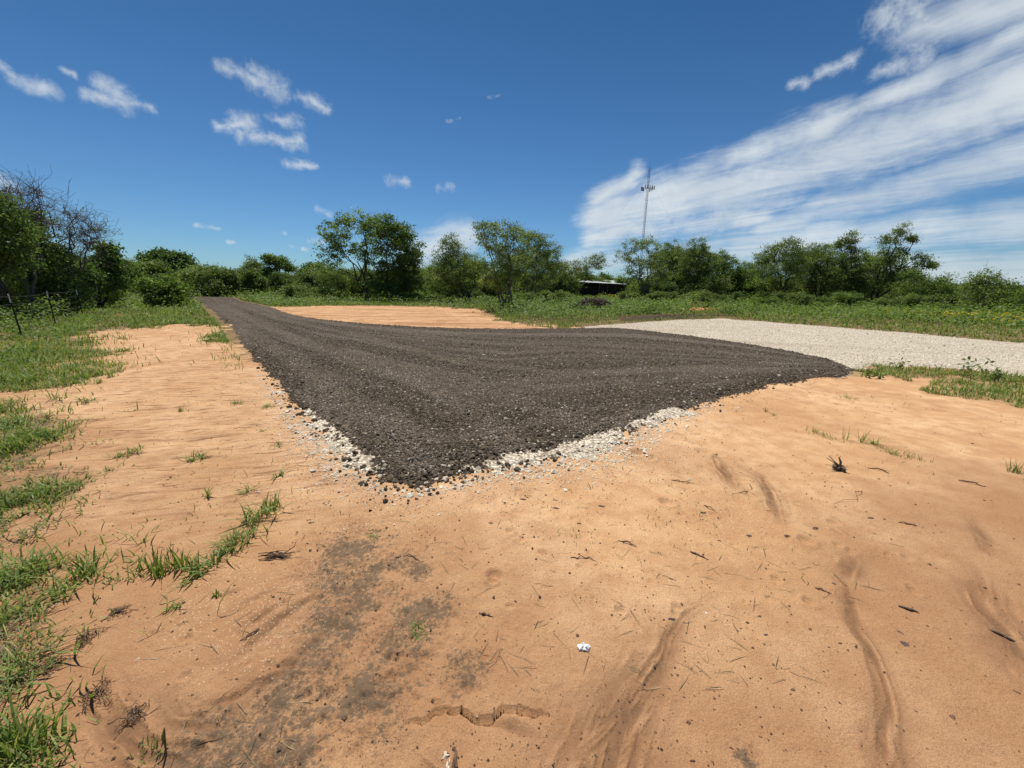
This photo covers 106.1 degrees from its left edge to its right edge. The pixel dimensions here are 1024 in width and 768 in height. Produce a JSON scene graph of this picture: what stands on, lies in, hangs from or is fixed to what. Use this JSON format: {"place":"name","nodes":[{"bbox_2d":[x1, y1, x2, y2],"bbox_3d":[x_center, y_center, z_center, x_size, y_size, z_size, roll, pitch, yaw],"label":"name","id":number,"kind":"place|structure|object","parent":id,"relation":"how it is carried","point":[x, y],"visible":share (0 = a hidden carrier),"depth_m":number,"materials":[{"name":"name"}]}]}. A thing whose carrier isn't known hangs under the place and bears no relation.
{"place":"outdoors","nodes":[
{"label":"outdoors","id":0,"kind":"place"},
{"bbox_2d":[0,335,244,767],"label":"grass","id":1,"kind":"structure","parent":0,"point":[19,440],"depth_m":2.91,"materials":[{"name":"plant"}]},
{"bbox_2d":[0,295,414,406],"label":"verge grass","id":2,"kind":"structure","parent":0,"point":[94,320],"depth_m":10.77,"materials":[{"name":"plant"}]},
{"bbox_2d":[0,295,1023,767],"bbox_3d":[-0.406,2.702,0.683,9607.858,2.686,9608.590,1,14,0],"label":"ground","id":3,"kind":"structure","parent":0,"point":[932,675],"depth_m":2.12,"materials":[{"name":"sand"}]},
{"bbox_2d":[0,272,36,317],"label":"yellow green bush","id":4,"kind":"object","parent":3,"relation":"on","point":[12,290],"visible":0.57,"depth_m":16.13,"materials":[{"name":"green plant"}]},
{"bbox_2d":[0,189,49,318],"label":"elm tree","id":5,"kind":"object","parent":3,"relation":"on","point":[12,250],"visible":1,"depth_m":14.78,"materials":[{"name":"green plant"}]},
{"bbox_2d":[0,187,64,301],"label":"elm tree","id":6,"kind":"object","parent":3,"relation":"on","point":[37,218],"visible":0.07,"depth_m":17.96,"materials":[{"name":"green plant"}]},
{"bbox_2d":[0,679,65,767],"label":"grass tuft","id":7,"kind":"object","parent":3,"relation":"on","point":[6,751],"visible":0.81,"depth_m":1.35,"materials":[{"name":"plant"}]},
{"bbox_2d":[0,633,88,711],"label":"grass tuft","id":8,"kind":"object","parent":3,"relation":"on","point":[9,667],"visible":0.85,"depth_m":1.60,"materials":[{"name":"plant"}]},
{"bbox_2d":[0,600,90,666],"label":"grass tuft","id":9,"kind":"object","parent":3,"relation":"on","point":[29,634],"visible":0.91,"depth_m":1.75,"materials":[{"name":"plant"}]},
{"bbox_2d":[0,568,93,636],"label":"grass tuft","id":10,"kind":"object","parent":3,"relation":"on","point":[4,615],"visible":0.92,"depth_m":1.89,"materials":[{"name":"plant"}]},
{"bbox_2d":[0,165,94,316],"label":"dead tree","id":11,"kind":"object","parent":3,"relation":"on","point":[33,192],"visible":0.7,"depth_m":17.09,"materials":[{"name":"brown plant"}]},
{"bbox_2d":[0,689,94,767],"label":"grass tuft","id":12,"kind":"object","parent":3,"relation":"on","point":[30,742],"visible":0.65,"depth_m":1.40,"materials":[{"name":"plant"}]},
{"bbox_2d":[0,386,95,767],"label":"dry thatch","id":13,"kind":"object","parent":3,"relation":"on","point":[12,626],"visible":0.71,"depth_m":1.92,"materials":[{"name":"green plant"}]},
{"bbox_2d":[13,649,82,686],"bbox_3d":[-1.969,1.175,1.623,0.223,0.060,0.153,3,14,9],"label":"root clump","id":14,"kind":"object","parent":3,"relation":"on","point":[53,658],"visible":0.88,"depth_m":1.62,"materials":[{"name":"plant"}]},
{"bbox_2d":[0,224,96,310],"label":"elm tree","id":15,"kind":"object","parent":3,"relation":"on","point":[52,269],"visible":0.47,"depth_m":17.90,"materials":[{"name":"green plant"}]},
{"bbox_2d":[0,534,102,593],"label":"grass tuft","id":16,"kind":"object","parent":3,"relation":"on","point":[31,561],"visible":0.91,"depth_m":2.15,"materials":[{"name":"plant"}]},
{"bbox_2d":[5,274,99,314],"bbox_3d":[-21.512,-4.118,17.954,3.239,2.044,2.273,-13,20,-43],"label":"fence bush","id":17,"kind":"object","parent":3,"relation":"on","point":[69,294],"visible":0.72,"depth_m":17.99,"materials":[{"name":"green plant"}]},
{"bbox_2d":[11,242,118,306],"bbox_3d":[-24.617,-6.021,20.278,3.855,4.531,5.373,5,15,17],"label":"elm tree","id":18,"kind":"object","parent":3,"relation":"on","point":[101,282],"visible":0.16,"depth_m":21.35,"materials":[{"name":"green plant"}]},
{"bbox_2d":[0,287,135,337],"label":"wire fence","id":19,"kind":"object","parent":3,"relation":"on","point":[16,321],"visible":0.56,"depth_m":13.01,"materials":[{"name":"galvanised steel wire"},{"name":"dark weathered steel posts"}]},
{"bbox_2d":[0,294,138,365],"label":"fence weeds","id":20,"kind":"object","parent":3,"relation":"on","point":[19,314],"visible":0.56,"depth_m":13.42,"materials":[{"name":"green plant"}]},
{"bbox_2d":[18,545,121,602],"bbox_3d":[-2.392,1.024,2.103,0.411,0.119,0.433,-11,19,-40],"label":"grass tuft","id":21,"kind":"object","parent":3,"relation":"on","point":[87,564],"visible":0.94,"depth_m":2.10,"materials":[{"name":"plant"}]},
{"bbox_2d":[60,546,100,580],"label":"grass tuft","id":22,"kind":"object","parent":3,"relation":"on","point":[80,561],"visible":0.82,"depth_m":2.15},
{"bbox_2d":[31,188,134,312],"bbox_3d":[-21.335,-6.543,18.929,3.084,6.390,3.906,12,18,37],"label":"dead tree","id":23,"kind":"object","parent":3,"relation":"on","point":[81,229],"visible":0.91,"depth_m":18.83,"materials":[{"name":"brown plant"}]},
{"bbox_2d":[62,677,114,712],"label":"root clump","id":24,"kind":"object","parent":3,"relation":"on","point":[95,695],"visible":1,"depth_m":1.52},
{"bbox_2d":[62,623,118,653],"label":"root clump","id":25,"kind":"object","parent":3,"relation":"on","point":[83,637],"visible":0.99,"depth_m":1.76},
{"bbox_2d":[81,236,136,307],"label":"elm tree","id":26,"kind":"object","parent":3,"relation":"on","point":[112,257],"visible":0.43,"depth_m":22.77,"materials":[{"name":"green plant"}]},
{"bbox_2d":[88,289,132,304],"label":"fence bush","id":27,"kind":"object","parent":3,"relation":"on","point":[117,296],"visible":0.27,"depth_m":25.29,"materials":[{"name":"green plant"}]},
{"bbox_2d":[115,258,148,298],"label":"brush tree","id":28,"kind":"object","parent":3,"relation":"on","point":[137,273],"visible":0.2,"depth_m":31.94,"materials":[{"name":"green plant"}]},
{"bbox_2d":[113,699,160,733],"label":"root clump","id":29,"kind":"object","parent":3,"relation":"on","point":[133,714],"visible":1,"depth_m":1.46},
{"bbox_2d":[128,733,168,767],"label":"weed","id":30,"kind":"object","parent":3,"relation":"on","point":[141,756],"visible":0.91,"depth_m":1.36,"materials":[{"name":"green plant"}]},
{"bbox_2d":[127,541,173,580],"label":"grass tuft","id":31,"kind":"object","parent":3,"relation":"on","point":[146,564],"visible":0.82,"depth_m":2.18,"materials":[{"name":"plant"}]},
{"bbox_2d":[131,272,198,307],"bbox_3d":[-21.881,-5.804,24.436,3.080,2.496,3.087,1,14,0],"label":"roadside bush","id":32,"kind":"object","parent":3,"relation":"on","point":[159,290],"visible":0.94,"depth_m":23.82,"materials":[{"name":"green plant"}]},
{"bbox_2d":[133,246,198,273],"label":"oak tree","id":33,"kind":"object","parent":3,"relation":"on","point":[174,258],"visible":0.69,"depth_m":52.27,"materials":[{"name":"green plant"}]},
{"bbox_2d":[122,255,212,293],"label":"brush tree","id":34,"kind":"object","parent":3,"relation":"on","point":[148,267],"visible":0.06,"depth_m":47.79,"materials":[{"name":"green plant"}]},
{"bbox_2d":[142,548,199,585],"bbox_3d":[-1.967,1.002,2.205,0.260,0.120,0.205,7,15,23],"label":"grass tuft","id":35,"kind":"object","parent":3,"relation":"on","point":[155,573],"visible":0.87,"depth_m":2.17,"materials":[{"name":"plant"}]},
{"bbox_2d":[166,546,190,570],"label":"grass tuft","id":36,"kind":"object","parent":3,"relation":"on","point":[179,562],"visible":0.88,"depth_m":2.21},
{"bbox_2d":[170,263,209,295],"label":"brush tree","id":37,"kind":"object","parent":3,"relation":"on","point":[191,271],"visible":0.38,"depth_m":45.31,"materials":[{"name":"green plant"}]},
{"bbox_2d":[175,545,235,578],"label":"grass tuft","id":38,"kind":"object","parent":3,"relation":"on","point":[206,563],"visible":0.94,"depth_m":2.21,"materials":[{"name":"plant"}]},
{"bbox_2d":[192,534,250,562],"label":"grass tuft","id":39,"kind":"object","parent":3,"relation":"on","point":[220,552],"visible":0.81,"depth_m":2.34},
{"bbox_2d":[185,264,268,296],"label":"brush tree","id":40,"kind":"object","parent":3,"relation":"on","point":[222,280],"visible":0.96,"depth_m":45.32,"materials":[{"name":"green plant"}]},
{"bbox_2d":[196,523,259,555],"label":"grass tuft","id":41,"kind":"object","parent":3,"relation":"on","point":[231,547],"visible":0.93,"depth_m":2.41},
{"bbox_2d":[219,516,274,546],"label":"grass tuft","id":42,"kind":"object","parent":3,"relation":"on","point":[254,527],"visible":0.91,"depth_m":2.50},
{"bbox_2d":[236,255,265,276],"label":"slender tree","id":43,"kind":"object","parent":3,"relation":"on","point":[257,264],"visible":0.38,"depth_m":59.54,"materials":[{"name":"green plant"}]},
{"bbox_2d":[233,273,271,295],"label":"brush tree","id":44,"kind":"object","parent":3,"relation":"on","point":[261,280],"visible":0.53,"depth_m":47.96,"materials":[{"name":"green plant"}]},
{"bbox_2d":[212,491,293,527],"bbox_3d":[-1.780,0.860,2.705,0.476,0.146,0.471,1,14,0],"label":"grass tuft","id":45,"kind":"object","parent":3,"relation":"on","point":[262,509],"visible":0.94,"depth_m":2.69,"materials":[{"name":"plant"}]},
{"bbox_2d":[258,253,300,285],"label":"slender tree","id":46,"kind":"object","parent":3,"relation":"on","point":[279,262],"visible":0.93,"depth_m":58.13,"materials":[{"name":"green plant"}]},
{"bbox_2d":[267,271,298,295],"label":"brush tree","id":47,"kind":"object","parent":3,"relation":"on","point":[281,281],"visible":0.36,"depth_m":48.12,"materials":[{"name":"green plant"}]},
{"bbox_2d":[277,283,325,298],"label":"undergrowth bush","id":48,"kind":"object","parent":3,"relation":"on","point":[290,289],"visible":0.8,"depth_m":38.46,"materials":[{"name":"green plant"}]},
{"bbox_2d":[281,266,329,295],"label":"brush tree","id":49,"kind":"object","parent":3,"relation":"on","point":[305,275],"visible":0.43,"depth_m":45.36,"materials":[{"name":"green plant"}]},
{"bbox_2d":[305,268,355,296],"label":"brush tree","id":50,"kind":"object","parent":3,"relation":"on","point":[329,290],"visible":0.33,"depth_m":45.50,"materials":[{"name":"green plant"}]},
{"bbox_2d":[312,260,375,296],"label":"bush","id":51,"kind":"object","parent":3,"relation":"on","point":[337,278],"visible":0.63,"depth_m":42.05,"materials":[{"name":"green plant"}]},
{"bbox_2d":[310,205,390,299],"bbox_3d":[-15.175,-12.455,37.470,8.099,8.903,4.952,-8,17,-31],"label":"hackberry tree","id":52,"kind":"object","parent":3,"relation":"on","point":[334,247],"visible":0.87,"depth_m":36.72,"materials":[{"name":"green plant"}]},
{"bbox_2d":[242,293,494,307],"bbox_3d":[-17.076,-9.095,40.795,31.893,0.799,25.820,1,14,0],"label":"weed border","id":53,"kind":"object","parent":3,"relation":"on","point":[281,301],"visible":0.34,"depth_m":32.99,"materials":[{"name":"green plant"}]},
{"bbox_2d":[351,209,428,300],"bbox_3d":[-11.735,-11.992,36.809,7.475,8.483,6.148,1,14,0],"label":"hackberry tree","id":54,"kind":"object","parent":3,"relation":"on","point":[407,257],"visible":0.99,"depth_m":35.85,"materials":[{"name":"green plant"}]},
{"bbox_2d":[420,231,492,302],"bbox_3d":[-5.142,-10.556,35.414,7.118,6.587,4.749,-4,15,-20],"label":"mesquite tree","id":55,"kind":"object","parent":3,"relation":"on","point":[448,261],"visible":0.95,"depth_m":35.07,"materials":[{"name":"green plant"}]},
{"bbox_2d":[418,252,500,298],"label":"mesquite tree","id":56,"kind":"object","parent":3,"relation":"on","point":[452,291],"visible":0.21,"depth_m":45.45,"materials":[{"name":"green plant"}]},
{"bbox_2d":[460,267,504,297],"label":"brush tree","id":57,"kind":"object","parent":3,"relation":"on","point":[486,292],"visible":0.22,"depth_m":45.59,"materials":[{"name":"green plant"}]},
{"bbox_2d":[469,218,538,309],"bbox_3d":[-0.472,-7.987,25.872,4.797,6.307,2.832,-2,14,-12],"label":"mesquite tree","id":58,"kind":"object","parent":3,"relation":"on","point":[499,252],"visible":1,"depth_m":25.38,"materials":[{"name":"green plant"}]},
{"bbox_2d":[99,416,913,767],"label":"straw","id":59,"kind":"object","parent":3,"relation":"on","point":[457,616],"visible":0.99,"depth_m":1.83,"materials":[{"name":"beige plant"}]},
{"bbox_2d":[0,375,1023,767],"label":"soil crumbs","id":60,"kind":"object","parent":3,"relation":"on","point":[344,717],"visible":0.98,"depth_m":1.82,"materials":[{"name":"soil"}]},
{"bbox_2d":[27,368,1022,767],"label":"leaf litter","id":61,"kind":"object","parent":3,"relation":"on","point":[551,618],"visible":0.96,"depth_m":1.80,"materials":[{"name":"plant"}]},
{"bbox_2d":[491,269,558,298],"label":"brush tree","id":62,"kind":"object","parent":3,"relation":"on","point":[518,289],"visible":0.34,"depth_m":46.35,"materials":[{"name":"green plant"}]},
{"bbox_2d":[489,245,572,286],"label":"mesquite tree","id":63,"kind":"object","parent":3,"relation":"on","point":[565,273],"visible":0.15,"depth_m":49.44,"materials":[{"name":"green plant"}]},
{"bbox_2d":[509,228,572,295],"bbox_3d":[2.841,-12.191,40.190,6.307,7.640,5.678,-11,18,-39],"label":"mesquite tree","id":64,"kind":"object","parent":3,"relation":"on","point":[552,266],"visible":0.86,"depth_m":39.20,"materials":[{"name":"green plant"}]},
{"bbox_2d":[522,289,569,303],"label":"undergrowth bush","id":65,"kind":"object","parent":3,"relation":"on","point":[551,294],"visible":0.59,"depth_m":35.74,"materials":[{"name":"green plant"}]},
{"bbox_2d":[524,274,588,296],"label":"brush tree","id":66,"kind":"object","parent":3,"relation":"on","point":[569,287],"visible":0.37,"depth_m":49.15,"materials":[{"name":"green plant"}]},
{"bbox_2d":[107,288,1023,323],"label":"field weeds","id":67,"kind":"object","parent":3,"relation":"on","point":[806,309],"visible":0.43,"depth_m":26.00,"materials":[{"name":"green plant"}]},
{"bbox_2d":[121,293,1023,342],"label":"meadow grass","id":68,"kind":"structure","parent":3,"relation":"on","point":[905,329],"depth_m":19.62,"materials":[{"name":"plant"}]},
{"bbox_2d":[473,294,691,320],"bbox_3d":[3.784,-8.722,39.836,27.003,1.182,42.396,7,15,22],"label":"weed patch","id":69,"kind":"object","parent":3,"relation":"on","point":[542,310],"visible":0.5,"depth_m":22.74,"materials":[{"name":"green plant"}]},
{"bbox_2d":[560,251,612,288],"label":"mesquite tree","id":70,"kind":"object","parent":3,"relation":"on","point":[582,270],"visible":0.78,"depth_m":51.60,"materials":[{"name":"green plant"}]},
{"bbox_2d":[569,293,616,309],"bbox_3d":[6.123,-6.126,28.550,3.906,1.320,3.011,1,14,0],"label":"brush pile","id":71,"kind":"object","parent":3,"relation":"on","point":[599,302],"visible":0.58,"depth_m":28.00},
{"bbox_2d":[576,280,626,298],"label":"shed","id":72,"kind":"structure","parent":3,"relation":"on","point":[607,288],"depth_m":57.72,"materials":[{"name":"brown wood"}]},
{"bbox_2d":[613,274,637,293],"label":"brush tree","id":73,"kind":"object","parent":3,"relation":"on","point":[621,279],"visible":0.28,"depth_m":58.80,"materials":[{"name":"green plant"}]},
{"bbox_2d":[615,291,653,303],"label":"undergrowth bush","id":74,"kind":"object","parent":3,"relation":"on","point":[623,295],"visible":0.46,"depth_m":40.69,"materials":[{"name":"green plant"}]},
{"bbox_2d":[614,234,672,298],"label":"mesquite tree","id":75,"kind":"object","parent":3,"relation":"on","point":[655,253],"visible":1,"depth_m":43.28,"materials":[{"name":"green plant"}]},
{"bbox_2d":[618,278,669,299],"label":"brush tree","id":76,"kind":"object","parent":3,"relation":"on","point":[633,287],"visible":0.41,"depth_m":44.75,"materials":[{"name":"green plant"}]},
{"bbox_2d":[269,319,1023,485],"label":"gravel drive","id":77,"kind":"structure","parent":3,"relation":"on","point":[514,459],"depth_m":10.63,"materials":[{"name":"gravel"}]},
{"bbox_2d":[256,365,806,499],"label":"edge gravel","id":78,"kind":"structure","parent":77,"relation":"on","point":[445,477],"depth_m":3.67,"materials":[{"name":"gravel"}]},
{"bbox_2d":[641,291,680,302],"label":"undergrowth bush","id":79,"kind":"object","parent":3,"relation":"on","point":[657,294],"visible":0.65,"depth_m":40.21,"materials":[{"name":"green plant"}]},
{"bbox_2d":[649,277,683,296],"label":"brush tree","id":80,"kind":"object","parent":3,"relation":"on","point":[668,287],"visible":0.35,"depth_m":45.73,"materials":[{"name":"green plant"}]},
{"bbox_2d":[644,239,696,297],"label":"mesquite tree","id":81,"kind":"object","parent":3,"relation":"on","point":[672,254],"visible":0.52,"depth_m":48.29,"materials":[{"name":"green plant"}]},
{"bbox_2d":[680,289,722,306],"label":"undergrowth bush","id":82,"kind":"object","parent":3,"relation":"on","point":[704,293],"visible":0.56,"depth_m":35.74,"materials":[{"name":"green plant"}]},
{"bbox_2d":[669,235,735,295],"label":"mesquite tree","id":83,"kind":"object","parent":3,"relation":"on","point":[691,284],"visible":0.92,"depth_m":44.65,"materials":[{"name":"green plant"}]},
{"bbox_2d":[712,250,760,294],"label":"mesquite tree","id":84,"kind":"object","parent":3,"relation":"on","point":[737,272],"visible":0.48,"depth_m":49.56,"materials":[{"name":"green plant"}]},
{"bbox_2d":[733,255,778,279],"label":"mesquite tree","id":85,"kind":"object","parent":3,"relation":"on","point":[751,265],"visible":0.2,"depth_m":58.56,"materials":[{"name":"green plant"}]},
{"bbox_2d":[730,277,789,301],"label":"bush","id":86,"kind":"object","parent":3,"relation":"on","point":[750,290],"visible":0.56,"depth_m":47.14,"materials":[{"name":"green plant"}]},
{"bbox_2d":[751,235,819,295],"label":"mesquite tree","id":87,"kind":"object","parent":3,"relation":"on","point":[774,282],"visible":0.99,"depth_m":40.92,"materials":[{"name":"green plant"}]},
{"bbox_2d":[773,290,821,308],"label":"undergrowth bush","id":88,"kind":"object","parent":3,"relation":"on","point":[801,298],"visible":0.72,"depth_m":34.49,"materials":[{"name":"green plant"}]},
{"bbox_2d":[775,244,857,279],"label":"mesquite tree","id":89,"kind":"object","parent":3,"relation":"on","point":[837,264],"visible":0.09,"depth_m":56.81,"materials":[{"name":"green plant"}]},
{"bbox_2d":[791,242,858,297],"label":"mesquite tree","id":90,"kind":"object","parent":3,"relation":"on","point":[810,282],"visible":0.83,"depth_m":42.14,"materials":[{"name":"green plant"}]},
{"bbox_2d":[641,299,1023,329],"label":"weed bed","id":91,"kind":"object","parent":3,"relation":"on","point":[1007,324],"visible":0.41,"depth_m":23.78,"materials":[{"name":"green plant"}]},
{"bbox_2d":[828,290,868,307],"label":"undergrowth bush","id":92,"kind":"object","parent":3,"relation":"on","point":[854,297],"visible":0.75,"depth_m":37.66,"materials":[{"name":"green plant"}]},
{"bbox_2d":[826,229,881,297],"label":"mesquite tree","id":93,"kind":"object","parent":3,"relation":"on","point":[855,260],"visible":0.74,"depth_m":41.06,"materials":[{"name":"green plant"}]},
{"bbox_2d":[866,297,909,309],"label":"undergrowth bush","id":94,"kind":"object","parent":3,"relation":"on","point":[882,301],"visible":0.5,"depth_m":31.40,"materials":[{"name":"green plant"}]},
{"bbox_2d":[852,249,925,283],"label":"mesquite tree","id":95,"kind":"object","parent":3,"relation":"on","point":[871,256],"visible":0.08,"depth_m":55.47,"materials":[{"name":"green plant"}]},
{"bbox_2d":[856,220,940,302],"bbox_3d":[38.519,-11.668,38.246,3.727,8.523,6.502,-11,18,-38],"label":"mesquite tree","id":96,"kind":"object","parent":3,"relation":"on","point":[889,275],"visible":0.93,"depth_m":38.20,"materials":[{"name":"green plant"}]},
{"bbox_2d":[886,264,959,302],"bbox_3d":[36.819,-8.577,34.562,4.542,4.267,3.592,6,15,20],"label":"bush","id":97,"kind":"object","parent":3,"relation":"on","point":[930,289],"visible":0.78,"depth_m":34.09,"materials":[{"name":"green plant"}]},
{"bbox_2d":[894,292,951,310],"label":"undergrowth bush","id":98,"kind":"object","parent":3,"relation":"on","point":[915,298],"visible":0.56,"depth_m":31.16,"materials":[{"name":"green plant"}]},
{"bbox_2d":[859,362,1023,407],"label":"grass","id":99,"kind":"structure","parent":3,"relation":"on","point":[994,390],"depth_m":7.04,"materials":[{"name":"plant"}]},
{"bbox_2d":[945,291,986,309],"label":"undergrowth bush","id":100,"kind":"object","parent":3,"relation":"on","point":[959,294],"visible":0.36,"depth_m":32.89,"materials":[{"name":"green plant"}]},
{"bbox_2d":[956,356,994,376],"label":"broadleaf weed","id":101,"kind":"object","parent":3,"relation":"on","point":[969,368],"visible":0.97,"depth_m":7.63,"materials":[{"name":"green plant"}]},
{"bbox_2d":[951,261,1021,311],"bbox_3d":[37.209,-7.531,30.212,2.889,4.434,3.414,1,14,0],"label":"bush","id":102,"kind":"object","parent":3,"relation":"on","point":[991,282],"visible":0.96,"depth_m":30.17,"materials":[{"name":"green plant"}]},
{"bbox_2d":[1003,281,1023,315],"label":"bush","id":103,"kind":"object","parent":3,"relation":"on","point":[1018,294],"visible":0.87,"depth_m":28.14,"materials":[{"name":"green plant"}]},
{"bbox_2d":[0,0,1023,285],"label":"sky","id":104,"kind":"structure","parent":0,"point":[223,132],"materials":[{"name":"blue"}]},
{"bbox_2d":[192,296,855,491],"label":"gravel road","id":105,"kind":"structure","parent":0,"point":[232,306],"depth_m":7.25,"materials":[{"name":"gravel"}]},
{"bbox_2d":[222,319,1023,537],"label":"pale gravel","id":106,"kind":"structure","parent":0,"point":[578,457],"depth_m":4.53,"materials":[{"name":"gravel"}]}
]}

